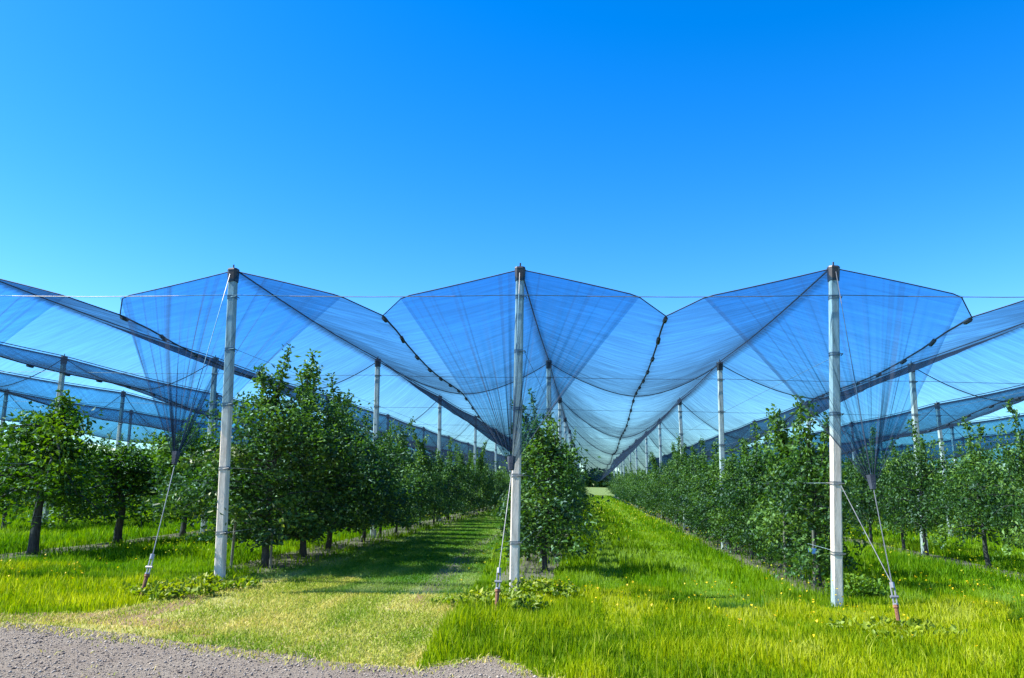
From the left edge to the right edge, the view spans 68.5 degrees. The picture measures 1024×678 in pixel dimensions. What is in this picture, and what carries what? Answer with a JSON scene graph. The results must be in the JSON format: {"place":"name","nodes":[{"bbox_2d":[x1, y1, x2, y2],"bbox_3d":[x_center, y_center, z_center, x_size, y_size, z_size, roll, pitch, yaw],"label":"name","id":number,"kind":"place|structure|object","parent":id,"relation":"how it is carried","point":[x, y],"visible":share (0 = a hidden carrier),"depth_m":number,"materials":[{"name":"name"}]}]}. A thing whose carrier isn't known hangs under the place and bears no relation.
{"place":"outdoors","nodes":[
{"label":"outdoors","id":0,"kind":"place"},
{"bbox_2d":[1,356,233,518],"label":"wire trellis","id":1,"kind":"object","parent":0,"point":[90,418],"visible":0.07,"depth_m":13.75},
{"bbox_2d":[0,621,551,677],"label":"gravel track","id":2,"kind":"structure","parent":0,"point":[176,662],"depth_m":5.80,"materials":[{"name":"gravel"}]},
{"bbox_2d":[0,507,643,677],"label":"mown path","id":3,"kind":"structure","parent":0,"point":[233,602],"depth_m":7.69,"materials":[{"name":"plant"}]},
{"bbox_2d":[169,572,262,591],"bbox_3d":[-3.847,3.151,9.797,1.273,0.233,1.027,-9,-14,38],"label":"weed clump","id":4,"kind":"object","parent":3,"relation":"on","point":[243,581],"visible":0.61,"depth_m":9.72,"materials":[{"name":"plant"}]},
{"bbox_2d":[406,534,502,604],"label":"wheel rut","id":5,"kind":"structure","parent":3,"relation":"on","point":[442,575],"depth_m":11.79,"materials":[{"name":"plant"}]},
{"bbox_2d":[24,401,988,416],"bbox_3d":[1.361,2.509,26.819,47.173,1.212,0.011,-1,-11,5],"label":"cross cable","id":6,"kind":"object","parent":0,"point":[415,407],"visible":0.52,"depth_m":27.32,"materials":[{"name":"metal"}]},
{"bbox_2d":[0,494,1023,677],"bbox_3d":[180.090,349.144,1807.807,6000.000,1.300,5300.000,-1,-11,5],"label":"ground","id":7,"kind":"structure","parent":0,"point":[540,674],"depth_m":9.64,"materials":[{"name":"plant"}]},
{"bbox_2d":[0,388,9,432],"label":"net pole","id":8,"kind":"object","parent":7,"relation":"on","point":[5,402],"visible":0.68,"depth_m":28.94,"materials":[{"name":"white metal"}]},
{"bbox_2d":[0,420,36,529],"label":"apple tree","id":9,"kind":"object","parent":7,"relation":"on","point":[3,524],"visible":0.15,"depth_m":17.85,"materials":[{"name":"green plant"}]},
{"bbox_2d":[41,354,67,521],"bbox_3d":[-11.986,2.758,19.699,0.180,4.810,0.156,-1,-11,6],"label":"net pole","id":10,"kind":"object","parent":7,"relation":"on","point":[61,380],"visible":0.18,"depth_m":19.94,"materials":[{"name":"grey concrete"}]},
{"bbox_2d":[0,342,371,431],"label":"ridge cable","id":11,"kind":"object","parent":10,"relation":"attached to","point":[105,367],"visible":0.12,"depth_m":21.26,"materials":[{"name":"metal"}]},
{"bbox_2d":[2,430,114,524],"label":"apple tree","id":12,"kind":"object","parent":7,"relation":"on","point":[31,502],"depth_m":19.77,"materials":[{"name":"green plant"}]},
{"bbox_2d":[61,439,160,508],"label":"apple tree","id":13,"kind":"object","parent":7,"relation":"on","point":[131,444],"visible":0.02,"depth_m":22.14,"materials":[{"name":"green plant"}]},
{"bbox_2d":[0,527,231,559],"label":"soil strip","id":14,"kind":"object","parent":7,"relation":"on","point":[51,551],"visible":0.02,"depth_m":14.38,"materials":[{"name":"soil"}]},
{"bbox_2d":[0,389,143,554],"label":"apple tree","id":15,"kind":"object","parent":14,"relation":"on","point":[47,435],"visible":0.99,"depth_m":13.05,"materials":[{"name":"green plant"}]},
{"bbox_2d":[5,438,214,542],"bbox_3d":[-8.123,3.113,15.300,2.605,2.177,3.987,-10,-15,43],"label":"apple tree","id":16,"kind":"object","parent":14,"relation":"on","point":[132,473],"visible":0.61,"depth_m":15.28,"materials":[{"name":"green plant"}]},
{"bbox_2d":[116,414,239,535],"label":"apple tree","id":17,"kind":"object","parent":14,"relation":"on","point":[191,451],"visible":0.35,"depth_m":17.35,"materials":[{"name":"green plant"}]},
{"bbox_2d":[115,390,125,449],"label":"net pole","id":18,"kind":"object","parent":7,"relation":"on","point":[119,430],"visible":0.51,"depth_m":28.37,"materials":[{"name":"grey concrete"}]},
{"bbox_2d":[0,574,270,638],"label":"worn soil","id":19,"kind":"structure","parent":7,"relation":"on","point":[143,614],"depth_m":7.57,"materials":[{"name":"soil"}]},
{"bbox_2d":[109,575,225,600],"bbox_3d":[-4.157,2.995,9.024,1.427,0.282,1.074,-1,-11,5],"label":"weed clump","id":20,"kind":"object","parent":7,"relation":"on","point":[160,588],"visible":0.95,"depth_m":8.87,"materials":[{"name":"plant"}]},
{"bbox_2d":[140,275,229,597],"bbox_3d":[-4.247,1.140,9.833,0.080,4.581,1.628,-1,-11,5],"label":"guy wire","id":21,"kind":"object","parent":7,"relation":"on","point":[146,574],"visible":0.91,"depth_m":9.17,"materials":[{"name":"metal"}]},
{"bbox_2d":[200,355,218,531],"bbox_3d":[-7.735,2.784,19.266,0.180,4.810,0.156,-1,-11,5],"label":"net pole","id":22,"kind":"object","parent":7,"relation":"on","point":[212,393],"visible":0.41,"depth_m":19.45,"materials":[{"name":"grey concrete"}]},
{"bbox_2d":[214,265,239,580],"bbox_3d":[-4.051,1.255,10.707,0.180,4.810,0.156,-3,-11,5],"label":"net pole","id":23,"kind":"object","parent":7,"relation":"on","point":[222,532],"visible":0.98,"depth_m":10.66,"materials":[{"name":"grey concrete"}]},
{"bbox_2d":[228,505,499,573],"bbox_3d":[-0.109,11.149,51.097,1.312,0.033,81.640,-1,-11,5],"label":"soil strip","id":24,"kind":"object","parent":7,"relation":"on","point":[288,558],"visible":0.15,"depth_m":14.67,"materials":[{"name":"soil"}]},
{"bbox_2d":[230,509,236,568],"bbox_3d":[-4.236,3.097,11.440,0.068,1.051,0.043,-1,-11,5],"label":"tree stake","id":25,"kind":"object","parent":24,"relation":"on","point":[232,548],"visible":0.57,"depth_m":11.42,"materials":[{"name":"brown wood"}]},
{"bbox_2d":[136,343,380,567],"bbox_3d":[-3.916,1.865,12.184,3.791,3.681,3.235,5,-12,-23],"label":"apple tree","id":26,"kind":"object","parent":24,"relation":"on","point":[276,441],"visible":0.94,"depth_m":11.98,"materials":[{"name":"green plant"}]},
{"bbox_2d":[173,348,425,556],"bbox_3d":[-3.747,2.079,14.013,3.851,3.952,3.286,-5,-12,26],"label":"apple tree","id":27,"kind":"object","parent":24,"relation":"on","point":[380,489],"visible":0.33,"depth_m":13.80,"materials":[{"name":"green plant"}]},
{"bbox_2d":[254,372,428,548],"bbox_3d":[-3.780,2.528,15.657,3.033,3.681,3.554,7,-13,-34],"label":"apple tree","id":28,"kind":"object","parent":24,"relation":"on","point":[363,522],"visible":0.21,"depth_m":15.35,"materials":[{"name":"green plant"}]},
{"bbox_2d":[370,360,380,537],"bbox_3d":[-3.406,2.809,18.824,0.180,4.810,0.156,-1,-11,5],"label":"net pole","id":29,"kind":"object","parent":24,"relation":"on","point":[376,405],"visible":0.49,"depth_m":19.00,"materials":[{"name":"grey concrete"}]},
{"bbox_2d":[343,414,426,541],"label":"apple tree","id":30,"kind":"object","parent":24,"relation":"on","point":[392,507],"visible":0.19,"depth_m":17.29,"materials":[{"name":"green plant"}]},
{"bbox_2d":[357,424,419,536],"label":"apple tree","id":31,"kind":"object","parent":24,"relation":"on","point":[392,450],"visible":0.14,"depth_m":18.91,"materials":[{"name":"green plant"}]},
{"bbox_2d":[382,416,426,533],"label":"apple tree","id":32,"kind":"object","parent":24,"relation":"on","point":[401,444],"visible":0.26,"depth_m":20.27,"materials":[{"name":"green plant"}]},
{"bbox_2d":[390,448,442,529],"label":"apple tree","id":33,"kind":"object","parent":24,"relation":"on","point":[417,511],"visible":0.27,"depth_m":21.89,"materials":[{"name":"green plant"}]},
{"bbox_2d":[410,426,458,526],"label":"apple tree","id":34,"kind":"object","parent":24,"relation":"on","point":[426,460],"visible":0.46,"depth_m":23.27,"materials":[{"name":"green plant"}]},
{"bbox_2d":[438,404,441,520],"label":"net pole","id":35,"kind":"object","parent":24,"relation":"on","point":[439,427],"visible":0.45,"depth_m":27.09,"materials":[{"name":"grey concrete"}]},
{"bbox_2d":[422,460,461,523],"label":"apple tree","id":36,"kind":"object","parent":24,"relation":"on","point":[440,494],"visible":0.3,"depth_m":24.77,"materials":[{"name":"green plant"}]},
{"bbox_2d":[424,448,467,521],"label":"apple tree","id":37,"kind":"object","parent":24,"relation":"on","point":[442,465],"visible":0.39,"depth_m":26.43,"materials":[{"name":"green plant"}]},
{"bbox_2d":[435,437,475,519],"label":"apple tree","id":38,"kind":"object","parent":24,"relation":"on","point":[454,470],"visible":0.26,"depth_m":27.84,"materials":[{"name":"green plant"}]},
{"bbox_2d":[445,443,472,517],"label":"apple tree","id":39,"kind":"object","parent":24,"relation":"on","point":[456,459],"visible":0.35,"depth_m":29.33,"materials":[{"name":"green plant"}]},
{"bbox_2d":[453,450,486,515],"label":"apple tree","id":40,"kind":"object","parent":24,"relation":"on","point":[471,474],"visible":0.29,"depth_m":30.93,"materials":[{"name":"green plant"}]},
{"bbox_2d":[464,440,494,511],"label":"apple tree","id":41,"kind":"object","parent":24,"relation":"on","point":[480,465],"visible":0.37,"depth_m":35.49,"materials":[{"name":"green plant"}]},
{"bbox_2d":[469,458,495,512],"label":"apple tree","id":42,"kind":"object","parent":24,"relation":"on","point":[476,464],"visible":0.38,"depth_m":33.78,"materials":[{"name":"green plant"}]},
{"bbox_2d":[479,459,500,510],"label":"apple tree","id":43,"kind":"object","parent":24,"relation":"on","point":[488,473],"visible":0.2,"depth_m":36.80,"materials":[{"name":"green plant"}]},
{"bbox_2d":[492,469,509,507],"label":"apple tree","id":44,"kind":"object","parent":24,"relation":"on","point":[501,482],"visible":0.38,"depth_m":41.24,"materials":[{"name":"green plant"}]},
{"bbox_2d":[431,584,549,610],"bbox_3d":[-0.261,3.018,8.745,1.409,0.276,0.892,-1,-11,5],"label":"weed clump","id":45,"kind":"object","parent":7,"relation":"on","point":[521,599],"visible":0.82,"depth_m":8.66,"materials":[{"name":"plant"}]},
{"bbox_2d":[495,273,519,606],"bbox_3d":[-0.020,1.154,9.364,0.098,4.583,1.717,-2,-11,11],"label":"guy wire","id":46,"kind":"object","parent":7,"relation":"on","point":[498,589],"visible":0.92,"depth_m":8.67,"materials":[{"name":"metal"}]},
{"bbox_2d":[0,496,1022,645],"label":"buttercup flowers","id":47,"kind":"object","parent":7,"relation":"on","point":[671,539],"visible":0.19,"depth_m":11.14,"materials":[{"name":"plant"}]},
{"bbox_2d":[509,263,526,590],"bbox_3d":[0.083,1.277,10.289,0.180,4.810,0.156,0,-11,6],"label":"net pole","id":48,"kind":"object","parent":7,"relation":"on","point":[515,542],"visible":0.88,"depth_m":10.19,"materials":[{"name":"grey concrete"}]},
{"bbox_2d":[498,534,567,581],"bbox_3d":[4.144,11.167,50.627,1.152,0.029,81.666,-1,-11,5],"label":"soil strip","id":49,"kind":"object","parent":7,"relation":"on","point":[529,570],"visible":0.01,"depth_m":12.68,"materials":[{"name":"soil"}]},
{"bbox_2d":[491,422,558,560],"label":"apple tree","id":50,"kind":"object","parent":49,"relation":"on","point":[526,465],"visible":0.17,"depth_m":14.07,"materials":[{"name":"green plant"}]},
{"bbox_2d":[506,388,578,553],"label":"apple tree","id":51,"kind":"object","parent":49,"relation":"on","point":[532,402],"visible":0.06,"depth_m":15.58,"materials":[{"name":"green plant"}]},
{"bbox_2d":[546,362,552,426],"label":"net pole","id":52,"kind":"object","parent":49,"relation":"on","point":[548,369],"visible":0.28,"depth_m":18.66,"materials":[{"name":"grey concrete"}]},
{"bbox_2d":[485,405,619,570],"bbox_3d":[0.658,2.453,12.576,2.231,2.890,2.270,-1,-11,6],"label":"apple tree","id":53,"kind":"object","parent":49,"relation":"on","point":[541,452],"visible":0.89,"depth_m":12.54,"materials":[{"name":"green plant"}]},
{"bbox_2d":[558,399,561,448],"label":"net pole","id":54,"kind":"object","parent":49,"relation":"on","point":[559,417],"visible":0.34,"depth_m":26.76,"materials":[{"name":"grey concrete"}]},
{"bbox_2d":[555,425,589,514],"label":"apple tree","id":55,"kind":"object","parent":49,"relation":"on","point":[572,442],"visible":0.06,"depth_m":28.04,"materials":[{"name":"green plant"}]},
{"bbox_2d":[486,574,584,598],"bbox_3d":[0.295,3.194,9.697,1.308,0.323,0.988,-1,-11,5],"label":"weed clump","id":56,"kind":"object","parent":7,"relation":"on","point":[541,582],"visible":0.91,"depth_m":9.63,"materials":[{"name":"plant"}]},
{"bbox_2d":[717,363,726,549],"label":"net pole","id":57,"kind":"object","parent":7,"relation":"on","point":[720,379],"visible":0.57,"depth_m":18.11,"materials":[{"name":"grey concrete"}]},
{"bbox_2d":[616,497,853,595],"bbox_3d":[8.372,11.195,50.211,1.167,0.029,81.602,-1,-11,5],"label":"soil strip","id":58,"kind":"object","parent":7,"relation":"on","point":[755,565],"visible":0.09,"depth_m":14.92,"materials":[{"name":"soil"}]},
{"bbox_2d":[610,466,628,495],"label":"apple tree","id":59,"kind":"object","parent":58,"relation":"on","point":[619,486],"visible":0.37,"depth_m":60.47,"materials":[{"name":"green plant"}]},
{"bbox_2d":[629,467,659,514],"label":"apple tree","id":60,"kind":"object","parent":58,"relation":"on","point":[642,476],"visible":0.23,"depth_m":35.99,"materials":[{"name":"green plant"}]},
{"bbox_2d":[632,467,666,519],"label":"apple tree","id":61,"kind":"object","parent":58,"relation":"on","point":[645,492],"visible":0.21,"depth_m":31.93,"materials":[{"name":"green plant"}]},
{"bbox_2d":[636,451,673,518],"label":"apple tree","id":62,"kind":"object","parent":58,"relation":"on","point":[654,463],"visible":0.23,"depth_m":33.46,"materials":[{"name":"green plant"}]},
{"bbox_2d":[640,462,670,521],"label":"apple tree","id":63,"kind":"object","parent":58,"relation":"on","point":[654,485],"visible":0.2,"depth_m":30.70,"materials":[{"name":"green plant"}]},
{"bbox_2d":[649,443,680,525],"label":"apple tree","id":64,"kind":"object","parent":58,"relation":"on","point":[657,474],"visible":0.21,"depth_m":28.11,"materials":[{"name":"green plant"}]},
{"bbox_2d":[649,459,697,531],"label":"apple tree","id":65,"kind":"object","parent":58,"relation":"on","point":[680,491],"visible":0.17,"depth_m":23.99,"materials":[{"name":"green plant"}]},
{"bbox_2d":[655,433,699,529],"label":"apple tree","id":66,"kind":"object","parent":58,"relation":"on","point":[673,448],"visible":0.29,"depth_m":25.28,"materials":[{"name":"green plant"}]},
{"bbox_2d":[678,402,684,528],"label":"net pole","id":67,"kind":"object","parent":58,"relation":"on","point":[680,411],"visible":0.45,"depth_m":26.30,"materials":[{"name":"grey concrete"}]},
{"bbox_2d":[668,436,713,535],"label":"apple tree","id":68,"kind":"object","parent":58,"relation":"on","point":[692,467],"visible":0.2,"depth_m":22.72,"materials":[{"name":"green plant"}]},
{"bbox_2d":[670,447,714,537],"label":"apple tree","id":69,"kind":"object","parent":58,"relation":"on","point":[690,478],"visible":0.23,"depth_m":21.02,"materials":[{"name":"green plant"}]},
{"bbox_2d":[683,438,743,546],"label":"apple tree","id":70,"kind":"object","parent":58,"relation":"on","point":[705,486],"visible":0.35,"depth_m":18.34,"materials":[{"name":"green plant"}]},
{"bbox_2d":[679,447,761,553],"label":"apple tree","id":71,"kind":"object","parent":58,"relation":"on","point":[716,517],"visible":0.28,"depth_m":16.84,"materials":[{"name":"green plant"}]},
{"bbox_2d":[691,437,783,559],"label":"apple tree","id":72,"kind":"object","parent":58,"relation":"on","point":[730,478],"visible":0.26,"depth_m":15.60,"materials":[{"name":"green plant"}]},
{"bbox_2d":[703,422,819,566],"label":"apple tree","id":73,"kind":"object","parent":58,"relation":"on","point":[749,500],"visible":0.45,"depth_m":14.19,"materials":[{"name":"green plant"}]},
{"bbox_2d":[740,403,850,575],"bbox_3d":[4.777,2.568,12.908,1.721,2.995,2.029,-6,-12,29],"label":"apple tree","id":74,"kind":"object","parent":58,"relation":"on","point":[781,439],"visible":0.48,"depth_m":12.90,"materials":[{"name":"green plant"}]},
{"bbox_2d":[808,530,816,589],"bbox_3d":[4.380,3.274,10.953,0.113,0.952,0.060,-1,-11,5],"label":"tree stake","id":75,"kind":"object","parent":58,"relation":"on","point":[813,552],"visible":0.64,"depth_m":10.96,"materials":[{"name":"grey wood"}]},
{"bbox_2d":[746,395,886,586],"bbox_3d":[4.528,2.344,11.656,1.999,2.956,2.311,2,-11,-11],"label":"apple tree","id":76,"kind":"object","parent":58,"relation":"on","point":[817,506],"visible":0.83,"depth_m":11.50,"materials":[{"name":"green plant"}]},
{"bbox_2d":[581,469,996,487],"bbox_3d":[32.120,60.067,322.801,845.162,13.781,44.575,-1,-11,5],"label":"woodland","id":77,"kind":"object","parent":7,"relation":"on","point":[590,482],"visible":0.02,"depth_m":318.33,"materials":[{"name":"green plant"}]},
{"bbox_2d":[827,262,845,606],"bbox_3d":[4.252,1.305,9.866,0.180,4.810,0.156,3,-11,6],"label":"net pole","id":78,"kind":"object","parent":7,"relation":"on","point":[836,541],"visible":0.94,"depth_m":9.81,"materials":[{"name":"grey concrete"}]},
{"bbox_2d":[817,570,898,599],"bbox_3d":[4.728,3.380,10.362,0.960,0.445,0.843,-1,-11,5],"label":"weed clump","id":79,"kind":"object","parent":7,"relation":"on","point":[857,586],"visible":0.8,"depth_m":10.15,"materials":[{"name":"plant"}]},
{"bbox_2d":[836,273,901,628],"bbox_3d":[4.148,1.181,8.952,0.170,4.586,1.723,-2,-11,11],"label":"guy wire","id":80,"kind":"object","parent":7,"relation":"on","point":[896,604],"visible":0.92,"depth_m":8.40,"materials":[{"name":"metal"}]},
{"bbox_2d":[814,615,968,640],"bbox_3d":[3.886,2.932,7.638,1.505,0.251,0.992,-1,-11,5],"label":"weed clump","id":81,"kind":"object","parent":7,"relation":"on","point":[918,624],"visible":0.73,"depth_m":7.68,"materials":[{"name":"plant"}]},
{"bbox_2d":[909,361,928,555],"bbox_3d":[9.481,2.889,17.528,0.180,4.810,0.156,0,-11,6],"label":"net pole","id":82,"kind":"object","parent":7,"relation":"on","point":[914,405],"visible":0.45,"depth_m":17.72,"materials":[{"name":"grey concrete"}]},
{"bbox_2d":[824,534,1023,579],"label":"soil strip","id":83,"kind":"object","parent":7,"relation":"on","point":[956,560],"visible":0.01,"depth_m":16.39,"materials":[{"name":"soil"}]},
{"bbox_2d":[841,422,895,543],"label":"apple tree","id":84,"kind":"object","parent":83,"relation":"on","point":[866,484],"visible":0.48,"depth_m":20.59,"materials":[{"name":"green plant"}]},
{"bbox_2d":[850,438,931,550],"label":"apple tree","id":85,"kind":"object","parent":83,"relation":"on","point":[887,508],"visible":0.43,"depth_m":18.69,"materials":[{"name":"green plant"}]},
{"bbox_2d":[855,418,977,555],"bbox_3d":[9.149,3.319,16.727,2.441,3.179,2.015,2,-11,-9],"label":"apple tree","id":86,"kind":"object","parent":83,"relation":"on","point":[922,500],"visible":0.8,"depth_m":16.68,"materials":[{"name":"green plant"}]},
{"bbox_2d":[912,416,1023,568],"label":"apple tree","id":87,"kind":"object","parent":83,"relation":"on","point":[978,462],"visible":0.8,"depth_m":14.66,"materials":[{"name":"green plant"}]},
{"bbox_2d":[966,397,1023,560],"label":"apple tree","id":88,"kind":"object","parent":83,"relation":"on","point":[1015,469],"visible":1,"depth_m":12.75,"materials":[{"name":"green plant"}]},
{"bbox_2d":[934,401,952,536],"bbox_3d":[14.498,4.476,25.215,0.180,4.810,0.156,-1,-11,6],"label":"net pole","id":89,"kind":"object","parent":7,"relation":"on","point":[940,435],"visible":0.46,"depth_m":25.39,"materials":[{"name":"grey concrete"}]},
{"bbox_2d":[933,434,1010,540],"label":"apple tree","id":90,"kind":"object","parent":7,"relation":"on","point":[959,447],"visible":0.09,"depth_m":23.35,"materials":[{"name":"green plant"}]},
{"bbox_2d":[960,456,1023,545],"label":"apple tree","id":91,"kind":"object","parent":7,"relation":"on","point":[1016,525],"visible":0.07,"depth_m":21.16,"materials":[{"name":"green plant"}]},
{"bbox_2d":[0,294,1023,297],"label":"cross cable","id":92,"kind":"object","parent":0,"point":[504,295],"visible":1,"depth_m":10.60,"materials":[{"name":"metal"}]},
{"bbox_2d":[0,392,250,453],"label":"hail net","id":93,"kind":"object","parent":92,"relation":"hanging from","point":[153,416],"visible":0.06,"depth_m":34.85,"materials":[{"name":"fabric"}]},
{"bbox_2d":[0,344,458,464],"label":"hail net","id":94,"kind":"object","parent":92,"relation":"hanging from","point":[78,366],"visible":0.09,"depth_m":20.18,"materials":[{"name":"fabric"}]},
{"bbox_2d":[0,279,501,473],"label":"hail net","id":95,"kind":"object","parent":92,"relation":"hanging from","point":[111,319],"visible":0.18,"depth_m":14.03,"materials":[{"name":"fabric"}]},
{"bbox_2d":[843,432,1016,474],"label":"hail net","id":96,"kind":"object","parent":92,"relation":"hanging from","point":[948,441],"visible":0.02,"depth_m":41.40,"materials":[{"name":"fabric"}]},
{"bbox_2d":[0,0,1023,472],"label":"sky","id":97,"kind":"structure","parent":0,"point":[676,153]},
{"bbox_2d":[35,371,1023,383],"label":"cross cable","id":98,"kind":"object","parent":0,"point":[503,377],"visible":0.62,"depth_m":19.08,"materials":[{"name":"metal"}]},
{"bbox_2d":[0,372,412,452],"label":"hail net","id":99,"kind":"object","parent":98,"relation":"hanging from","point":[102,390],"visible":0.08,"depth_m":27.04,"materials":[{"name":"fabric"}]},
{"bbox_2d":[119,271,523,473],"bbox_3d":[-0.121,8.205,51.415,4.311,2.911,85.221,-1,-11,5],"label":"hail net","id":100,"kind":"object","parent":98,"relation":"hanging from","point":[433,386],"visible":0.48,"depth_m":14.37,"materials":[{"name":"fabric"}]},
{"bbox_2d":[383,270,667,481],"bbox_3d":[4.128,8.229,50.988,4.311,2.917,85.222,-1,-11,5],"label":"hail net","id":101,"kind":"object","parent":98,"relation":"hanging from","point":[583,418],"visible":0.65,"depth_m":17.89,"materials":[{"name":"fabric"}]},
{"bbox_2d":[599,269,972,489],"bbox_3d":[8.378,8.279,50.554,4.311,2.974,85.221,-1,-11,5],"label":"hail net","id":102,"kind":"object","parent":98,"relation":"hanging from","point":[688,381],"visible":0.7,"depth_m":17.41,"materials":[{"name":"fabric"}]},
{"bbox_2d":[685,300,1023,470],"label":"hail net","id":103,"kind":"object","parent":98,"relation":"hanging from","point":[1012,316],"visible":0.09,"depth_m":13.99,"materials":[{"name":"fabric"}]},
{"bbox_2d":[713,386,1023,468],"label":"hail net","id":104,"kind":"object","parent":98,"relation":"hanging from","point":[987,411],"visible":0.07,"depth_m":25.07,"materials":[{"name":"fabric"}]},
{"bbox_2d":[798,415,1023,471],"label":"hail net","id":105,"kind":"object","parent":98,"relation":"hanging from","point":[993,420],"visible":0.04,"depth_m":30.91,"materials":[{"name":"fabric"}]},
{"bbox_2d":[586,487,613,495],"bbox_3d":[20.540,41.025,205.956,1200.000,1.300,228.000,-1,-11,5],"label":"field","id":106,"kind":"structure","parent":0,"point":[597,490],"depth_m":146.33,"materials":[{"name":"plant"}]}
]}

